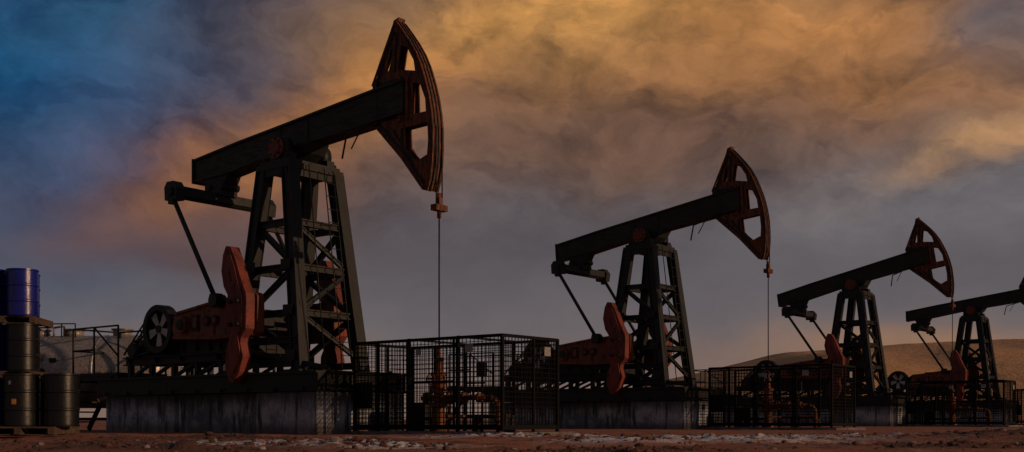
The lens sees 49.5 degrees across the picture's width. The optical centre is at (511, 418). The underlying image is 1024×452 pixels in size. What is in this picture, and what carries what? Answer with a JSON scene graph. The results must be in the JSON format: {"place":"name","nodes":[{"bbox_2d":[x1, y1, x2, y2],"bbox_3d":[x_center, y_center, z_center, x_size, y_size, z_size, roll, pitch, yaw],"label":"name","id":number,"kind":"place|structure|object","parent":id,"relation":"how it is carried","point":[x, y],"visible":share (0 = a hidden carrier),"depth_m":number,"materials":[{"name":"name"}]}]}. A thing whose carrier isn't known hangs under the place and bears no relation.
{"place":"outdoors","nodes":[
{"label":"outdoors","id":0,"kind":"place"},
{"bbox_2d":[39,327,39,371],"bbox_3d":[-9.500,-1.347,21.620,0.586,0.885,0.586,0,0,13],"label":"oil drum","id":1,"kind":"object","parent":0,"point":[39,349],"visible":0.12,"depth_m":21.67,"materials":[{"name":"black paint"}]},
{"bbox_2d":[0,419,1023,451],"bbox_3d":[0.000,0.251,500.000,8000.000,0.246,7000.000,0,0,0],"label":"ground","id":2,"kind":"structure","parent":0,"point":[470,443],"depth_m":14.52,"materials":[{"name":"brown soil"}]},
{"bbox_2d":[0,426,79,434],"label":"wooden pallet","id":3,"kind":"object","parent":2,"relation":"on","point":[38,430],"visible":0.91,"depth_m":18.85,"materials":[{"name":"brown wood"}]},
{"bbox_2d":[2,373,39,426],"bbox_3d":[-8.270,-0.318,18.700,0.586,0.885,0.586,0,0,-1],"label":"oil drum","id":4,"kind":"object","parent":3,"relation":"on","point":[20,392],"visible":1,"depth_m":18.46,"materials":[{"name":"black paint"}]},
{"bbox_2d":[43,373,79,426],"bbox_3d":[-7.620,-0.318,18.780,0.586,0.885,0.586,0,0,3],"label":"oil drum","id":5,"kind":"object","parent":3,"relation":"on","point":[61,392],"visible":1,"depth_m":18.54,"materials":[{"name":"black paint"}]},
{"bbox_2d":[40,323,181,423],"bbox_3d":[-12.107,-1.184,31.125,5.520,2.968,2.230,0,0,6],"label":"storage tank","id":6,"kind":"object","parent":2,"relation":"on","point":[55,354],"visible":0.28,"depth_m":30.30,"materials":[{"name":"white metal"}]},
{"bbox_2d":[72,17,447,434],"bbox_3d":[-6.814,-3.945,26.601,13.721,8.750,3.200,0,0,38],"label":"pumpjack","id":7,"kind":"object","parent":2,"relation":"on","point":[237,334],"visible":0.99,"depth_m":24.60,"materials":[{"name":"black metal"}]},
{"bbox_2d":[342,333,574,434],"bbox_3d":[-1.205,-0.642,22.929,4.500,1.975,2.300,0,0,38],"label":"wire fence","id":8,"kind":"object","parent":2,"relation":"on","point":[362,396],"visible":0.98,"depth_m":22.35,"materials":[{"name":"black metal"}]},
{"bbox_2d":[410,349,514,431],"bbox_3d":[-1.184,-0.564,22.607,2.930,1.752,1.162,0,0,38],"label":"wellhead","id":9,"kind":"object","parent":2,"relation":"on","point":[431,420],"visible":0.59,"depth_m":22.32,"materials":[{"name":"orange paint"}]},
{"bbox_2d":[0,428,1023,451],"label":"rubble","id":10,"kind":"object","parent":2,"relation":"on","point":[383,443],"visible":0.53,"depth_m":11.99,"materials":[{"name":"stone"}]},
{"bbox_2d":[445,146,772,428],"bbox_3d":[2.511,-4.047,38.201,13.721,8.954,3.200,0,0,38],"label":"pumpjack","id":11,"kind":"object","parent":2,"relation":"on","point":[617,359],"visible":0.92,"depth_m":36.06,"materials":[{"name":"black metal"}]},
{"bbox_2d":[736,372,821,427],"bbox_3d":[8.141,-0.564,34.207,2.930,1.752,1.162,0,0,38],"label":"wellhead","id":12,"kind":"object","parent":2,"relation":"on","point":[787,405],"visible":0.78,"depth_m":33.91,"materials":[{"name":"orange paint"}]},
{"bbox_2d":[698,364,865,429],"bbox_3d":[8.317,-0.642,34.375,4.500,1.975,2.300,0,0,38],"label":"wire fence","id":13,"kind":"object","parent":2,"relation":"on","point":[716,403],"visible":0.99,"depth_m":33.82,"materials":[{"name":"black metal"}]},
{"bbox_2d":[695,217,955,425],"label":"pumpjack","id":14,"kind":"object","parent":2,"relation":"on","point":[886,407],"visible":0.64,"depth_m":49.19,"materials":[{"name":"black metal"}]},
{"bbox_2d":[874,277,1023,424],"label":"pumpjack","id":15,"kind":"object","parent":2,"relation":"on","point":[965,367],"visible":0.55,"depth_m":61.27,"materials":[{"name":"black metal"}]},
{"bbox_2d":[924,385,992,424],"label":"wellhead","id":16,"kind":"object","parent":2,"relation":"on","point":[948,410],"visible":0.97,"depth_m":47.12,"materials":[{"name":"orange paint"}]},
{"bbox_2d":[898,380,1022,426],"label":"wire fence","id":17,"kind":"object","parent":2,"relation":"on","point":[911,407],"visible":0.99,"depth_m":47.05,"materials":[{"name":"black metal"}]},
{"bbox_2d":[1011,389,1023,424],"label":"wire fence","id":18,"kind":"object","parent":2,"relation":"on","point":[1019,409],"visible":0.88,"depth_m":59.89,"materials":[{"name":"black metal"}]},
{"bbox_2d":[0,0,1023,418],"label":"sky","id":19,"kind":"structure","parent":0,"point":[855,122],"materials":[{"name":"grey"}]},
{"bbox_2d":[644,339,1023,419],"bbox_3d":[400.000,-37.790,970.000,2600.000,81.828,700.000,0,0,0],"label":"hills","id":20,"kind":"structure","parent":0,"point":[909,360],"depth_m":778.75,"materials":[{"name":"soil"}]},
{"bbox_3d":[-9.620,0.199,21.350,1.200,0.141,1.200,0,0,-7],"label":"wooden pallet","id":21,"kind":"object","parent":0,"visible":0},
{"bbox_3d":[-9.260,-0.318,21.000,0.586,0.885,0.586,0,0,-17],"label":"oil drum","id":22,"kind":"object","parent":21,"relation":"on","visible":0},
{"bbox_2d":[0,371,45,379],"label":"wooden pallet","id":23,"kind":"object","parent":22,"relation":"on","point":[31,372],"visible":0.4,"depth_m":20.84,"materials":[{"name":"brown wood"}]},
{"bbox_2d":[5,323,38,370],"bbox_3d":[-9.260,-1.347,21.000,0.586,0.885,0.586,0,0,-24],"label":"oil drum","id":24,"kind":"object","parent":23,"relation":"on","point":[22,346],"visible":0.94,"depth_m":20.77,"materials":[{"name":"black paint"}]},
{"bbox_3d":[-9.880,-1.347,21.020,0.586,0.885,0.586,0,0,15],"label":"oil drum","id":25,"kind":"object","parent":23,"relation":"on","visible":0},
{"bbox_2d":[0,316,52,328],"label":"wooden pallet","id":26,"kind":"object","parent":25,"relation":"on","point":[45,323],"visible":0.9,"depth_m":21.09,"materials":[{"name":"brown wood"}]},
{"bbox_2d":[0,269,5,315],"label":"oil drum","id":27,"kind":"object","parent":26,"relation":"on","point":[2,292],"visible":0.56,"depth_m":20.94,"materials":[{"name":"blue paint"}]},
{"bbox_2d":[5,268,38,316],"bbox_3d":[-9.260,-2.377,21.000,0.586,0.885,0.586,0,0,23],"label":"oil drum","id":28,"kind":"object","parent":26,"relation":"on","point":[22,291],"visible":0.94,"depth_m":20.77,"materials":[{"name":"blue paint"}]},
{"bbox_2d":[39,274,40,316],"bbox_3d":[-9.500,-2.377,21.620,0.586,0.885,0.586,0,0,-1],"label":"oil drum","id":29,"kind":"object","parent":26,"relation":"on","point":[39,295],"visible":0.09,"depth_m":21.67,"materials":[{"name":"blue paint"}]}
]}

